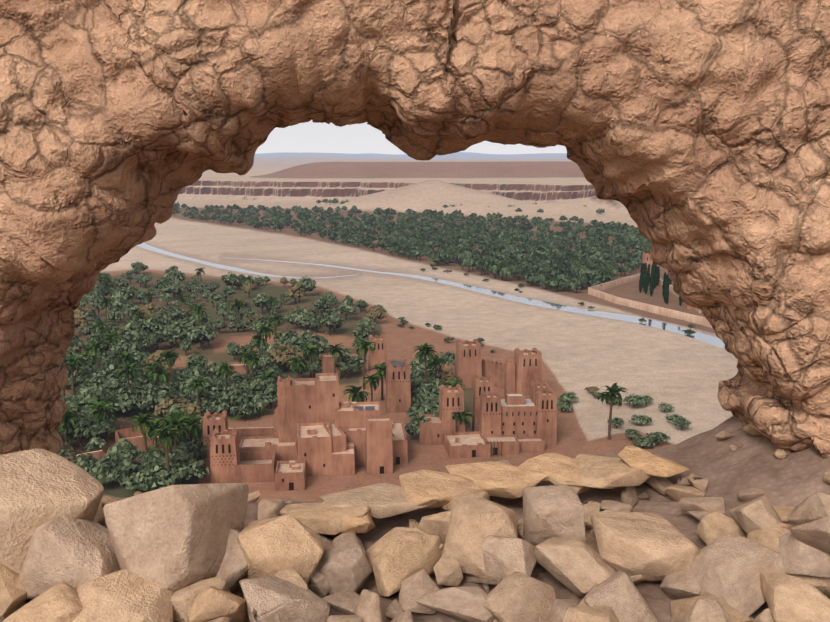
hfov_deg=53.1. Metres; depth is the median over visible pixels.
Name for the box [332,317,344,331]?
olive tree
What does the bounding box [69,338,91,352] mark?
olive tree
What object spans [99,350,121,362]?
olive tree
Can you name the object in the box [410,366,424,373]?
olive tree
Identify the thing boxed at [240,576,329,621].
boulder
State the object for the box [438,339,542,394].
kasbah ruin
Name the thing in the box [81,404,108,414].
olive tree
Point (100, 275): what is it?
olive tree
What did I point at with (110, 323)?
olive tree
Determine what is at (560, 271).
belt tree
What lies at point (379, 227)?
belt tree
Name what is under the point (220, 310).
olive tree
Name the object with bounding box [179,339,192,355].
olive tree
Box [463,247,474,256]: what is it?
belt tree
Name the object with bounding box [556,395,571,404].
bush
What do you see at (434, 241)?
belt tree
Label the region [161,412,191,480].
palm tree
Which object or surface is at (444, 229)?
belt tree
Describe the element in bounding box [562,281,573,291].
belt tree
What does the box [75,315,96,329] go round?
olive tree
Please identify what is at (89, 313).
olive tree
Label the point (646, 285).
cypress tree
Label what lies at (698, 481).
pebble
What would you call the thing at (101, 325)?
palm tree
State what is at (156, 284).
olive tree
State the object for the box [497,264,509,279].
belt tree
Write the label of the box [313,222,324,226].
belt tree
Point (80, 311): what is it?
olive tree
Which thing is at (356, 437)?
kasbah
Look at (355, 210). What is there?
belt tree
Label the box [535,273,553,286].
belt tree
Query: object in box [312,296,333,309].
olive tree
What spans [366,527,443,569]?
boulder
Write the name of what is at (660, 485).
rock
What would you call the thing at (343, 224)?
belt tree
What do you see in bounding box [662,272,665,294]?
cypress tree
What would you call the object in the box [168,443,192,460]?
olive tree
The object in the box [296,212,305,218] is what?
belt tree
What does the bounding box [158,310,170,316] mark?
olive tree
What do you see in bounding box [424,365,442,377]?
olive tree
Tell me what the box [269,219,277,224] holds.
belt tree
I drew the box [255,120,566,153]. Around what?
sky
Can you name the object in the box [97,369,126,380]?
olive tree
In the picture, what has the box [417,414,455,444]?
building
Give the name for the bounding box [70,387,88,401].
olive tree
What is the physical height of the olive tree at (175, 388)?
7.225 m
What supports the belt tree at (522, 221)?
on the terrain
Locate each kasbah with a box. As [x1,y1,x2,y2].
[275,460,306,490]
[280,378,316,442]
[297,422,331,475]
[316,373,338,423]
[321,421,345,452]
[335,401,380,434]
[346,426,365,466]
[346,442,354,462]
[392,420,407,464]
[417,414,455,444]
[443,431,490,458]
[472,375,556,456]
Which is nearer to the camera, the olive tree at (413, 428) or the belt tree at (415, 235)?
the olive tree at (413, 428)
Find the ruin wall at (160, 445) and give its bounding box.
[154,436,162,448]
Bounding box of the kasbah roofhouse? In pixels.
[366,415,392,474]
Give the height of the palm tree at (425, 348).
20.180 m
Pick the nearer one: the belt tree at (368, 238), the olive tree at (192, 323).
the olive tree at (192, 323)
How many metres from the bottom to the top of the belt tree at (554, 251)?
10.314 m
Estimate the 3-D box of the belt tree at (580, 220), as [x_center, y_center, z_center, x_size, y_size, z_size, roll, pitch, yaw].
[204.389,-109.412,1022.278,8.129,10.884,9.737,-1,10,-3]
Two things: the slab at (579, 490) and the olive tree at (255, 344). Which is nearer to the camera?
the slab at (579, 490)
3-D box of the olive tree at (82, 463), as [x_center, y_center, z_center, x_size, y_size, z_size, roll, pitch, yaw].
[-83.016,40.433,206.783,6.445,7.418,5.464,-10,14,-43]
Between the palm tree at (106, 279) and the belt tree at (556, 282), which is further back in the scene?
the belt tree at (556, 282)
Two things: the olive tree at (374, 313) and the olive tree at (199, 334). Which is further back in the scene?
the olive tree at (374, 313)
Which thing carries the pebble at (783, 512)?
on the ground rubble soil
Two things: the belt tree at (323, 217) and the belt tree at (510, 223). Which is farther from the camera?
the belt tree at (323, 217)
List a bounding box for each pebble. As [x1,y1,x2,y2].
[94,502,107,525]
[100,496,117,503]
[247,490,259,502]
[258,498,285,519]
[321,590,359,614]
[322,533,363,539]
[391,609,413,621]
[409,519,418,527]
[483,584,488,591]
[496,460,511,464]
[517,523,522,538]
[576,584,599,606]
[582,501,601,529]
[589,529,595,538]
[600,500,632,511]
[621,486,637,506]
[638,492,648,499]
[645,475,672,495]
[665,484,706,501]
[677,476,691,485]
[687,473,708,491]
[688,511,708,520]
[715,431,734,439]
[729,424,761,436]
[729,444,737,451]
[738,488,763,501]
[772,448,786,459]
[773,506,795,523]
[775,446,790,454]
[823,470,829,483]
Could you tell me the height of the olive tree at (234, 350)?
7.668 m
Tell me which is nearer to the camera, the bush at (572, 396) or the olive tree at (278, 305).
the bush at (572, 396)
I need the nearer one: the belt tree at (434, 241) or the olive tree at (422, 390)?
the olive tree at (422, 390)
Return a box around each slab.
[279,501,370,534]
[319,483,430,517]
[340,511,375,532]
[399,470,480,508]
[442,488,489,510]
[446,461,548,498]
[518,453,579,483]
[549,468,589,494]
[560,454,651,488]
[618,444,688,476]
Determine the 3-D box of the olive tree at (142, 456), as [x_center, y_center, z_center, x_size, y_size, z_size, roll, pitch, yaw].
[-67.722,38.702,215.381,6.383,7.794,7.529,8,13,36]
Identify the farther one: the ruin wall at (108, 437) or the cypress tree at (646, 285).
the cypress tree at (646, 285)
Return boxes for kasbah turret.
[277,376,290,442]
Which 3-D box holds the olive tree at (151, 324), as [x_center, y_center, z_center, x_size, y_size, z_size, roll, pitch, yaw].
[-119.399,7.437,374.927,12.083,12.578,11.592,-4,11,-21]
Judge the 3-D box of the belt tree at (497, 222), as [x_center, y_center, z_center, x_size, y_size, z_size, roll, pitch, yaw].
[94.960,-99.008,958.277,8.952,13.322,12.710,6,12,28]
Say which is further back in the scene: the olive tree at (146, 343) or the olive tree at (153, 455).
the olive tree at (146, 343)
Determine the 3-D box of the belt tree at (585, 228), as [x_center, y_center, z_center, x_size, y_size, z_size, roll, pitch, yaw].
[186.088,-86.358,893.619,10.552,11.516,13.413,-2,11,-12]
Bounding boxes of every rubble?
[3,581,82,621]
[170,577,230,621]
[188,586,246,621]
[271,568,307,589]
[319,534,335,555]
[385,599,403,619]
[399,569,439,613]
[418,510,451,544]
[562,606,619,621]
[660,570,701,599]
[678,599,732,621]
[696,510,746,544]
[754,608,774,621]
[778,531,829,578]
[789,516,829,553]
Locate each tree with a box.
[57,447,75,458]
[58,428,72,440]
[59,407,80,442]
[61,394,72,402]
[61,440,74,454]
[62,358,74,396]
[62,455,75,463]
[63,400,93,439]
[63,416,100,450]
[64,347,86,376]
[65,354,82,395]
[66,377,80,389]
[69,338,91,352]
[70,360,101,386]
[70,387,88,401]
[73,347,87,353]
[73,453,97,466]
[74,303,99,319]
[74,385,109,406]
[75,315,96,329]
[75,369,99,383]
[75,458,88,469]
[76,297,88,308]
[79,319,105,335]
[80,351,95,364]
[80,373,114,389]
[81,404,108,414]
[82,310,100,321]
[83,291,103,301]
[84,340,108,370]
[84,437,105,450]
[85,333,107,350]
[85,402,119,440]
[85,461,113,483]
[86,399,109,414]
[89,297,108,313]
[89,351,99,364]
[92,284,110,295]
[92,321,108,334]
[93,359,129,379]
[94,289,104,297]
[94,358,117,368]
[95,453,122,472]
[96,421,116,438]
[97,273,105,283]
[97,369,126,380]
[97,414,116,424]
[98,378,123,392]
[99,276,112,295]
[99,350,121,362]
[100,296,112,320]
[101,331,119,352]
[102,389,117,405]
[103,456,125,471]
[104,282,119,294]
[104,326,131,344]
[105,320,118,327]
[106,308,124,321]
[107,438,140,459]
[108,299,126,310]
[109,383,145,415]
[110,278,129,287]
[111,285,136,299]
[111,338,129,352]
[111,458,142,483]
[113,375,143,390]
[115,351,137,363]
[117,361,139,410]
[119,297,128,302]
[120,472,148,490]
[121,270,136,283]
[121,320,146,343]
[122,284,137,299]
[122,302,139,319]
[123,341,148,364]
[126,412,157,452]
[129,361,146,378]
[129,371,145,386]
[130,352,146,366]
[131,261,148,272]
[132,266,141,273]
[132,310,147,328]
[133,273,142,286]
[134,289,146,303]
[135,274,152,287]
[135,458,181,490]
[137,335,155,351]
[137,382,177,410]
[138,302,161,318]
[138,315,164,332]
[138,445,160,461]
[139,378,174,394]
[140,418,162,446]
[141,449,165,469]
[142,293,155,310]
[142,350,172,372]
[142,361,165,380]
[143,368,176,383]
[145,364,169,386]
[146,287,156,296]
[146,330,167,349]
[148,424,181,470]
[151,306,167,311]
[152,277,169,288]
[153,311,170,331]
[153,394,187,416]
[155,283,175,295]
[156,413,184,452]
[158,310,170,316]
[158,349,180,380]
[158,449,205,481]
[159,293,173,305]
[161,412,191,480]
[161,427,194,448]
[162,276,178,281]
[163,268,185,280]
[163,319,187,345]
[163,404,186,421]
[164,330,183,348]
[165,265,181,273]
[167,280,184,296]
[168,301,182,312]
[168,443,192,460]
[169,410,194,417]
[170,307,184,320]
[172,385,181,394]
[173,368,188,380]
[174,384,193,401]
[175,379,185,385]
[177,294,187,308]
[177,460,209,483]
[179,294,192,304]
[179,311,191,319]
[179,318,189,325]
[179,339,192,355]
[179,366,213,388]
[180,413,202,442]
[181,404,203,428]
[182,318,210,333]
[183,281,199,291]
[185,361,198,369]
[185,437,208,460]
[186,300,195,305]
[186,352,207,366]
[186,361,209,374]
[186,387,210,413]
[187,323,215,349]
[187,375,211,405]
[188,303,208,347]
[189,206,197,211]
[189,290,198,301]
[190,312,210,325]
[191,275,199,280]
[194,282,209,297]
[195,268,204,282]
[201,289,211,301]
[201,394,231,414]
[203,390,220,397]
[204,381,219,391]
[206,282,219,291]
[206,292,221,307]
[206,319,214,327]
[206,361,221,374]
[211,370,233,381]
[212,319,227,333]
[215,298,229,306]
[215,303,231,320]
[215,374,233,384]
[216,362,233,390]
[216,377,235,397]
[217,287,234,299]
[220,272,240,288]
[222,385,249,416]
[226,218,235,222]
[226,344,243,359]
[228,308,243,321]
[228,321,236,330]
[228,381,247,392]
[229,298,244,331]
[229,373,253,389]
[230,402,255,420]
[236,321,250,331]
[237,350,254,377]
[239,274,246,286]
[241,283,254,297]
[241,299,249,305]
[241,352,260,380]
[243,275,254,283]
[243,343,254,350]
[244,307,255,317]
[244,381,263,402]
[247,313,261,321]
[248,364,272,380]
[248,394,269,416]
[249,321,262,333]
[249,340,268,349]
[250,378,274,392]
[251,334,266,355]
[252,292,269,313]
[253,222,262,228]
[253,314,271,330]
[253,354,271,367]
[254,275,263,285]
[254,366,279,382]
[254,371,276,383]
[254,376,276,386]
[256,323,273,349]
[256,385,277,408]
[258,345,266,353]
[261,213,270,218]
[262,221,269,227]
[263,276,270,284]
[263,299,283,310]
[263,344,278,357]
[265,296,277,309]
[265,365,282,376]
[267,309,276,325]
[268,344,305,370]
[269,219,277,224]
[269,314,284,335]
[271,224,279,231]
[273,327,300,342]
[273,338,290,347]
[277,222,283,229]
[279,293,292,304]
[280,277,288,286]
[282,312,293,319]
[284,335,308,353]
[285,283,304,302]
[286,306,315,328]
[287,356,306,377]
[289,278,296,283]
[290,306,303,311]
[290,361,307,377]
[291,223,301,233]
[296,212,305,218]
[296,225,303,235]
[296,276,315,295]
[297,284,304,301]
[297,316,309,330]
[300,330,312,357]
[301,343,321,377]
[302,334,330,353]
[303,224,310,229]
[304,306,312,312]
[305,318,319,333]
[306,360,321,377]
[310,212,317,218]
[310,313,320,319]
[311,306,320,313]
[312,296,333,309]
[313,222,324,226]
[314,206,321,212]
[315,298,332,311]
[316,309,340,334]
[318,231,325,237]
[319,214,326,221]
[320,291,336,299]
[325,219,331,225]
[327,343,344,372]
[330,297,338,307]
[331,219,339,223]
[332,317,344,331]
[333,234,339,240]
[333,354,360,378]
[337,347,351,357]
[338,299,355,320]
[339,221,348,227]
[339,232,351,239]
[342,385,372,401]
[345,296,353,304]
[346,235,356,244]
[347,355,366,373]
[351,208,360,215]
[351,335,367,346]
[352,238,362,246]
[353,323,371,337]
[354,225,366,231]
[355,339,376,389]
[356,220,364,225]
[356,299,367,312]
[356,317,375,329]
[361,374,383,401]
[362,236,374,240]
[362,239,372,247]
[364,219,372,224]
[365,227,373,232]
[366,231,375,236]
[367,223,375,228]
[367,305,385,321]
[369,215,375,221]
[369,243,378,250]
[369,362,385,399]
[374,220,382,225]
[375,304,386,312]
[376,209,383,215]
[376,224,382,231]
[377,237,384,250]
[382,223,391,230]
[382,229,390,234]
[383,208,389,214]
[383,237,398,245]
[384,244,394,253]
[388,247,395,255]
[392,230,402,236]
[395,220,402,226]
[397,247,408,256]
[399,242,410,254]
[404,412,428,435]
[406,403,424,417]
[408,224,413,231]
[408,395,430,409]
[409,357,432,369]
[410,232,420,237]
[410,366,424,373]
[410,368,428,380]
[411,241,424,249]
[411,378,425,396]
[412,386,432,398]
[413,343,438,383]
[414,247,426,260]
[417,223,429,226]
[417,403,438,417]
[418,229,425,236]
[422,241,434,247]
[423,246,432,256]
[423,392,435,401]
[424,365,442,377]
[424,395,432,402]
[425,377,447,393]
[426,354,444,381]
[428,236,440,251]
[428,252,444,265]
[429,227,437,235]
[430,387,439,397]
[430,398,438,407]
[434,358,454,371]
[436,237,444,246]
[436,369,460,382]
[438,246,450,261]
[438,350,454,361]
[439,225,450,233]
[442,241,454,248]
[442,257,454,264]
[443,252,453,257]
[443,380,465,390]
[446,213,455,218]
[446,218,456,222]
[450,410,473,428]
[451,224,461,230]
[452,251,460,263]
[453,235,461,243]
[454,242,461,247]
[458,250,471,260]
[459,236,467,242]
[462,257,478,272]
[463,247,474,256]
[468,243,476,248]
[469,215,477,220]
[473,225,483,231]
[473,230,481,238]
[475,262,487,274]
[477,241,487,250]
[479,250,494,258]
[483,255,498,261]
[484,237,492,244]
[489,258,498,265]
[489,263,497,278]
[491,244,499,249]
[493,220,501,226]
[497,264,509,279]
[498,259,513,266]
[498,267,511,280]
[501,217,507,223]
[502,245,514,254]
[507,221,515,225]
[508,236,520,243]
[509,225,519,229]
[509,233,519,238]
[511,265,526,280]
[515,252,525,261]
[518,218,526,224]
[518,246,528,253]
[519,234,531,241]
[521,222,530,229]
[522,270,535,284]
[524,259,539,270]
[524,274,540,285]
[525,231,532,236]
[529,251,541,262]
[532,232,541,238]
[533,240,545,250]
[533,254,545,262]
[534,267,551,275]
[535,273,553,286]
[537,223,544,230]
[537,265,557,274]
[539,275,552,288]
[541,225,549,232]
[543,255,553,265]
[544,245,551,252]
[546,275,564,291]
[548,254,563,259]
[550,248,558,255]
[554,230,565,236]
[554,258,570,265]
[555,269,570,275]
[559,215,567,221]
[559,222,567,227]
[559,243,566,248]
[560,248,571,253]
[560,273,571,290]
[562,252,573,258]
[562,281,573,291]
[563,227,572,232]
[564,223,572,229]
[566,232,575,239]
[567,271,580,281]
[569,216,578,222]
[569,280,581,292]
[570,241,579,247]
[571,263,583,268]
[571,264,585,271]
[572,255,582,261]
[573,229,580,233]
[576,249,589,260]
[577,218,583,223]
[577,267,591,287]
[579,278,589,289]
[582,226,589,231]
[583,237,590,243]
[583,258,593,267]
[585,231,597,237]
[587,236,596,245]
[587,252,601,261]
[587,276,600,283]
[588,260,594,270]
[589,249,599,254]
[590,281,599,285]
[591,244,600,253]
[591,260,604,269]
[595,233,607,239]
[596,208,604,212]
[597,238,610,247]
[598,268,614,282]
[598,383,627,439]
[599,225,609,230]
[601,246,612,253]
[602,229,612,235]
[602,265,614,273]
[603,260,611,265]
[608,263,622,272]
[609,253,622,263]
[612,227,621,232]
[613,245,625,253]
[616,241,628,248]
[617,231,625,236]
[618,253,633,262]
[622,228,630,236]
[624,265,632,274]
[627,225,635,231]
[627,235,635,240]
[627,262,635,272]
[630,251,640,256]
[631,240,643,249]
[633,255,641,268]
[639,272,642,292]
[640,263,643,279]
[641,237,650,242]
[642,263,646,291]
[644,277,647,293]
[647,264,649,285]
[649,262,654,296]
[654,266,657,288]
[657,266,659,285]
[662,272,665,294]
[663,274,667,302]
[665,283,668,304]
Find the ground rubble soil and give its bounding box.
[0,416,829,621]
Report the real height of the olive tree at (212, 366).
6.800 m
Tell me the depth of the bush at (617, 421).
250.14 m
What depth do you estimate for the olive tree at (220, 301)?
441.22 m
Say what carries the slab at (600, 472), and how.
on the slab at (559, 467)
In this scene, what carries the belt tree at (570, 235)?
on the terrain
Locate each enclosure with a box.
[115,427,152,450]
[120,424,145,428]
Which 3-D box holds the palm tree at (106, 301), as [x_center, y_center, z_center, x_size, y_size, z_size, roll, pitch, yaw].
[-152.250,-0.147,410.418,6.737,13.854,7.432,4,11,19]
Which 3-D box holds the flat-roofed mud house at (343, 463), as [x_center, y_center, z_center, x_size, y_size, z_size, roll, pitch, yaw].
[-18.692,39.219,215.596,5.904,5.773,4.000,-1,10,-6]
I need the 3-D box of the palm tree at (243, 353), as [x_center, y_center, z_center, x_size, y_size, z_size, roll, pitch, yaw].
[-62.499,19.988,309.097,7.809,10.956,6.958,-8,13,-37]
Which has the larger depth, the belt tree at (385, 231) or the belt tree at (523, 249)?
the belt tree at (385, 231)
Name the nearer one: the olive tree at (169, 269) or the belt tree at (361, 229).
the olive tree at (169, 269)
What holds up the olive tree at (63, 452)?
on the terrain
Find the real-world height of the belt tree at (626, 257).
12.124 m
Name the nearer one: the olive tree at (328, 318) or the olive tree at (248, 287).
the olive tree at (328, 318)
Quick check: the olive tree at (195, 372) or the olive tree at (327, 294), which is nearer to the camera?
the olive tree at (195, 372)
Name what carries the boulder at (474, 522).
on the ground rubble soil
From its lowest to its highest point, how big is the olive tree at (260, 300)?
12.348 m
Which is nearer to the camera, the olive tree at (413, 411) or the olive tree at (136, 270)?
the olive tree at (413, 411)
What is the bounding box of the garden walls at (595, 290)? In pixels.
[588,252,711,327]
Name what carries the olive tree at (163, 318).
on the terrain
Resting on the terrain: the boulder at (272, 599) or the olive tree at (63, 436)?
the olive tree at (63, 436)
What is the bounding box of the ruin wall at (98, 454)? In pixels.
[74,450,103,459]
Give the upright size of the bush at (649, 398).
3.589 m
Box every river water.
[136,243,352,278]
[236,258,724,348]
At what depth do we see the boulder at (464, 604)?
1.54 m
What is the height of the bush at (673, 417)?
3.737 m
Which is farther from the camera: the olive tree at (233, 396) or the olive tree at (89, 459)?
the olive tree at (233, 396)
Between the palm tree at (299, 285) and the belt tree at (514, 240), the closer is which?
the palm tree at (299, 285)
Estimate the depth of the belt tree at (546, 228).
889.42 m
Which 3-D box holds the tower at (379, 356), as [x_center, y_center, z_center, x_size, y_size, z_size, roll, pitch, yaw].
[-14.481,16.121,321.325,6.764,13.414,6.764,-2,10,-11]
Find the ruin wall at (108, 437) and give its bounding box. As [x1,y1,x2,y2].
[78,433,114,444]
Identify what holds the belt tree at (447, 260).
on the terrain
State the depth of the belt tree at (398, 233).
826.46 m
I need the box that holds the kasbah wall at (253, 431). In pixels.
[228,427,273,444]
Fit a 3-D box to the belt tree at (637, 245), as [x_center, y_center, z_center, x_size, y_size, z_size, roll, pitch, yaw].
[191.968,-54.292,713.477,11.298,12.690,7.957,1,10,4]
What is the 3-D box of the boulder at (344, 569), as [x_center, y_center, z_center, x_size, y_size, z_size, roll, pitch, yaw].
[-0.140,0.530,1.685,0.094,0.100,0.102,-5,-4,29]
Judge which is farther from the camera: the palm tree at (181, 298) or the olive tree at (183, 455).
the palm tree at (181, 298)
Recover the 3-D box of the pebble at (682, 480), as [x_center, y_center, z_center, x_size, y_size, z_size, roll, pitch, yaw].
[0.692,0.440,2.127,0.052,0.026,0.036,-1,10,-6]
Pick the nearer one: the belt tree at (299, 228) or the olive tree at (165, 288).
the olive tree at (165, 288)
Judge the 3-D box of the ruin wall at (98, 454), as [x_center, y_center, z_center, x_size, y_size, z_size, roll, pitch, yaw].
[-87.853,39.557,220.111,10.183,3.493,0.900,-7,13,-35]
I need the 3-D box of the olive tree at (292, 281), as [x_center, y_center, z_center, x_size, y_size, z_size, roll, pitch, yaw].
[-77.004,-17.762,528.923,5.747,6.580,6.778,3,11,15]
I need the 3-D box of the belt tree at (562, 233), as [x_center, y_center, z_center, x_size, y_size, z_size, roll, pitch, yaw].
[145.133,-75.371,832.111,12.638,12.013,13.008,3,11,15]
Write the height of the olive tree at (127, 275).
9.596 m
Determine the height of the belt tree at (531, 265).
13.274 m
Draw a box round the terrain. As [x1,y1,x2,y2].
[61,152,737,501]
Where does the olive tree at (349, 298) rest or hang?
on the terrain
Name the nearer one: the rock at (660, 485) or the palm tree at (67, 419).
the rock at (660, 485)
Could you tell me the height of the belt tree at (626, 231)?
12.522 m
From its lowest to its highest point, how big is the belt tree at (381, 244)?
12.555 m
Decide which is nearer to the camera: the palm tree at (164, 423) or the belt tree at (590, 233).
the palm tree at (164, 423)
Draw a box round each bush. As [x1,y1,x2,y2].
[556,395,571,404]
[558,403,573,411]
[562,391,578,402]
[584,386,598,393]
[592,392,601,398]
[605,395,622,404]
[607,417,623,427]
[623,393,647,406]
[625,429,640,439]
[629,414,653,424]
[632,435,654,447]
[643,395,653,404]
[644,432,670,444]
[658,402,674,411]
[665,413,685,422]
[674,418,690,429]
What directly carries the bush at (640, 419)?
on the terrain
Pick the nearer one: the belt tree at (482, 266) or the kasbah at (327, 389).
the kasbah at (327, 389)
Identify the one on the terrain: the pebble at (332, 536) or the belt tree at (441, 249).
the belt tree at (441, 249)
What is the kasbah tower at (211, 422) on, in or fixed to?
on the terrain
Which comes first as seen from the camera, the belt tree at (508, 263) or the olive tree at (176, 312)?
the olive tree at (176, 312)
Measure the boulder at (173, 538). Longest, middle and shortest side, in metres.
0.320 x 0.245 x 0.188 m
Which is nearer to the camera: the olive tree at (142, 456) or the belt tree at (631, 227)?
the olive tree at (142, 456)
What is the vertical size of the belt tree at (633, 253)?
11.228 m
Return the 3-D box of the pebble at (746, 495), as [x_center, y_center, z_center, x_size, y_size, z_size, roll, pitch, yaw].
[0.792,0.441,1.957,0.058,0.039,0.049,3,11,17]
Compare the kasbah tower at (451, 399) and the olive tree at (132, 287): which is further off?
the olive tree at (132, 287)
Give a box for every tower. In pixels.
[203,410,227,466]
[210,428,240,483]
[274,407,277,435]
[368,334,386,371]
[385,359,410,412]
[439,384,464,431]
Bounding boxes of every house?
[228,362,248,374]
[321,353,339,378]
[332,449,354,475]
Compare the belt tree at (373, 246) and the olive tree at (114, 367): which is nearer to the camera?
the olive tree at (114, 367)
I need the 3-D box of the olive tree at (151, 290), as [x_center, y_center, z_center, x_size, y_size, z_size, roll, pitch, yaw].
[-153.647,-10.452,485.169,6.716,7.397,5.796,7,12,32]
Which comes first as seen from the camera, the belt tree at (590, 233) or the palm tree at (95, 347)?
the palm tree at (95, 347)
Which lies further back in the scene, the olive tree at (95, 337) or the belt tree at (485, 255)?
the belt tree at (485, 255)
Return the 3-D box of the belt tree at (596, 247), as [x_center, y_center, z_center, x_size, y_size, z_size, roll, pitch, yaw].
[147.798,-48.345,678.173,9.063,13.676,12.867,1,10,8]
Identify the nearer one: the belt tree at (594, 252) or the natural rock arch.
the natural rock arch
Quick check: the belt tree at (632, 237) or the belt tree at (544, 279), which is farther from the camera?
the belt tree at (632, 237)
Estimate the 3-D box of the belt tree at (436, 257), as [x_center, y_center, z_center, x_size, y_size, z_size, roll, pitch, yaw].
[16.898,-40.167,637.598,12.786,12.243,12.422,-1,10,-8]
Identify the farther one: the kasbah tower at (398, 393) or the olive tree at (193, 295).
the olive tree at (193, 295)
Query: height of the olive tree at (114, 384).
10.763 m
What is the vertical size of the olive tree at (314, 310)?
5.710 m
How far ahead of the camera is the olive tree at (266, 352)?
324.52 m
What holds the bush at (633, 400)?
on the terrain
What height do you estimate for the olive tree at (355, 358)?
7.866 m
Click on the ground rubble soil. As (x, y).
(793, 478)
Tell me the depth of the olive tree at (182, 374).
295.72 m
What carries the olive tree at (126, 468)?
on the terrain
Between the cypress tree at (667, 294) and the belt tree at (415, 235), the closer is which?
the cypress tree at (667, 294)
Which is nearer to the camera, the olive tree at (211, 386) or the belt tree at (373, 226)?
the olive tree at (211, 386)
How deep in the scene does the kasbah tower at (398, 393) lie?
266.40 m
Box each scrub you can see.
[433,324,441,329]
[444,337,453,341]
[682,330,694,334]
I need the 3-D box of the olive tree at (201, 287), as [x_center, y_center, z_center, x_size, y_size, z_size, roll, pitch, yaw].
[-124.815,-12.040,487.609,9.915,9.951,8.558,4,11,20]
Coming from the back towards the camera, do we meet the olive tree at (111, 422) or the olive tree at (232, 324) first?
the olive tree at (232, 324)
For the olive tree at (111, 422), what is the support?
on the terrain
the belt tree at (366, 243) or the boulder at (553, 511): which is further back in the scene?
the belt tree at (366, 243)
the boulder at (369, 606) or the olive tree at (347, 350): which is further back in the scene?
the olive tree at (347, 350)
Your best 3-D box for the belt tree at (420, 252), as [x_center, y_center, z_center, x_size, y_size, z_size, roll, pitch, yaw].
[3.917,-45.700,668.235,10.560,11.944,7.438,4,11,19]
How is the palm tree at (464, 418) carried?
on the terrain
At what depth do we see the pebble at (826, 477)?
1.88 m
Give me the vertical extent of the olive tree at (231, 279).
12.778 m
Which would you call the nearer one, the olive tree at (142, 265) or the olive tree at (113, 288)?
the olive tree at (113, 288)
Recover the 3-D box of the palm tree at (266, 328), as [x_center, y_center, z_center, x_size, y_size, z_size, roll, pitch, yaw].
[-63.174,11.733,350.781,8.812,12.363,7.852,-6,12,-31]
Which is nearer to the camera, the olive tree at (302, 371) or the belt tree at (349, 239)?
the olive tree at (302, 371)
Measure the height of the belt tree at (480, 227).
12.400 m
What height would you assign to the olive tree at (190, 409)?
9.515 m
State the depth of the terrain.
490.38 m
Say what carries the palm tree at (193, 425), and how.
on the terrain
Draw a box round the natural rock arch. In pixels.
[0,0,829,458]
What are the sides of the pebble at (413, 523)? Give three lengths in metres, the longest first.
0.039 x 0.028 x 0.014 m
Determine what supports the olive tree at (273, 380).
on the terrain
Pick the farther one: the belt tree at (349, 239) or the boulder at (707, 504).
the belt tree at (349, 239)
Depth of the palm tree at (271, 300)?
414.00 m
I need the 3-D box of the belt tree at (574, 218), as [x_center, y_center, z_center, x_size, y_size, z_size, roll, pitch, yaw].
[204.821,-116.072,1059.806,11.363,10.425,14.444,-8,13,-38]
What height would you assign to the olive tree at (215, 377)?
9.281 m
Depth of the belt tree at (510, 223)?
980.55 m
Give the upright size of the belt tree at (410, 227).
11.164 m
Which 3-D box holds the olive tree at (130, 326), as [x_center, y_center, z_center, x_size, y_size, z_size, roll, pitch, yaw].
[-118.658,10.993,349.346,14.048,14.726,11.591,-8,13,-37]
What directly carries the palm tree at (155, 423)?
on the terrain
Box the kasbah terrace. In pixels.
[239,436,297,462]
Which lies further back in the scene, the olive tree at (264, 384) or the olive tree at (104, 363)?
the olive tree at (104, 363)
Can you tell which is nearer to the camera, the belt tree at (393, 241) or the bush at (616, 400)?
the bush at (616, 400)
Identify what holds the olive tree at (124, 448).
on the terrain
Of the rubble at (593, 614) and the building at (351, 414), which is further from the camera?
the building at (351, 414)
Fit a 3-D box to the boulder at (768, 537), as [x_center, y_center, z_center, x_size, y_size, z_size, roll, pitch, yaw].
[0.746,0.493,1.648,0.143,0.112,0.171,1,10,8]
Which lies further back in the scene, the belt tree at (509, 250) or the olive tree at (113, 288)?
the belt tree at (509, 250)
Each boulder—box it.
[0,449,103,573]
[0,563,26,618]
[19,514,120,598]
[73,569,172,621]
[103,483,248,591]
[208,617,232,621]
[216,529,247,592]
[237,515,323,583]
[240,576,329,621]
[307,571,335,596]
[316,546,372,594]
[326,615,363,621]
[332,533,365,554]
[353,589,387,621]
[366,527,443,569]
[372,530,442,596]
[415,586,493,621]
[433,556,462,585]
[441,497,517,578]
[464,535,536,584]
[483,571,555,621]
[523,485,585,545]
[534,536,616,597]
[550,599,577,621]
[584,571,659,621]
[585,532,598,553]
[590,512,699,580]
[629,575,646,583]
[670,594,751,621]
[679,497,724,514]
[688,535,788,616]
[729,495,782,533]
[747,523,829,594]
[759,569,829,621]
[787,492,829,526]
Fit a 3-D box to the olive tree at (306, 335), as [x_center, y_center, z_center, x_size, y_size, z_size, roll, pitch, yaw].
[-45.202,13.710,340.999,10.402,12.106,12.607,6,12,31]
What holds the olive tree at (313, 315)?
on the terrain
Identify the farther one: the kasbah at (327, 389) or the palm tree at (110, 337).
the palm tree at (110, 337)
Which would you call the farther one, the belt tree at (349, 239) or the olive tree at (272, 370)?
the belt tree at (349, 239)
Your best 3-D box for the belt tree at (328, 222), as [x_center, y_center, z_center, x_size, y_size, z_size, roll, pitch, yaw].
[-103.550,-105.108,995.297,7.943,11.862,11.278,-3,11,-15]
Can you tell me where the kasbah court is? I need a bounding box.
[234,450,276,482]
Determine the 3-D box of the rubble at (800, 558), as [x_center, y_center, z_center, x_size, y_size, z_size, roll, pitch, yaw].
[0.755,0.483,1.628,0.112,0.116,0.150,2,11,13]
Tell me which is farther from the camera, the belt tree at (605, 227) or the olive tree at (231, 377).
the belt tree at (605, 227)
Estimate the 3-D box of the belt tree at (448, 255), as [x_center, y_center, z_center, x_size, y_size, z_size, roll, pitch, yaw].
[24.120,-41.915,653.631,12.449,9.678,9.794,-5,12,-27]
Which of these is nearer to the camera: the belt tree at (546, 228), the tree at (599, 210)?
the belt tree at (546, 228)

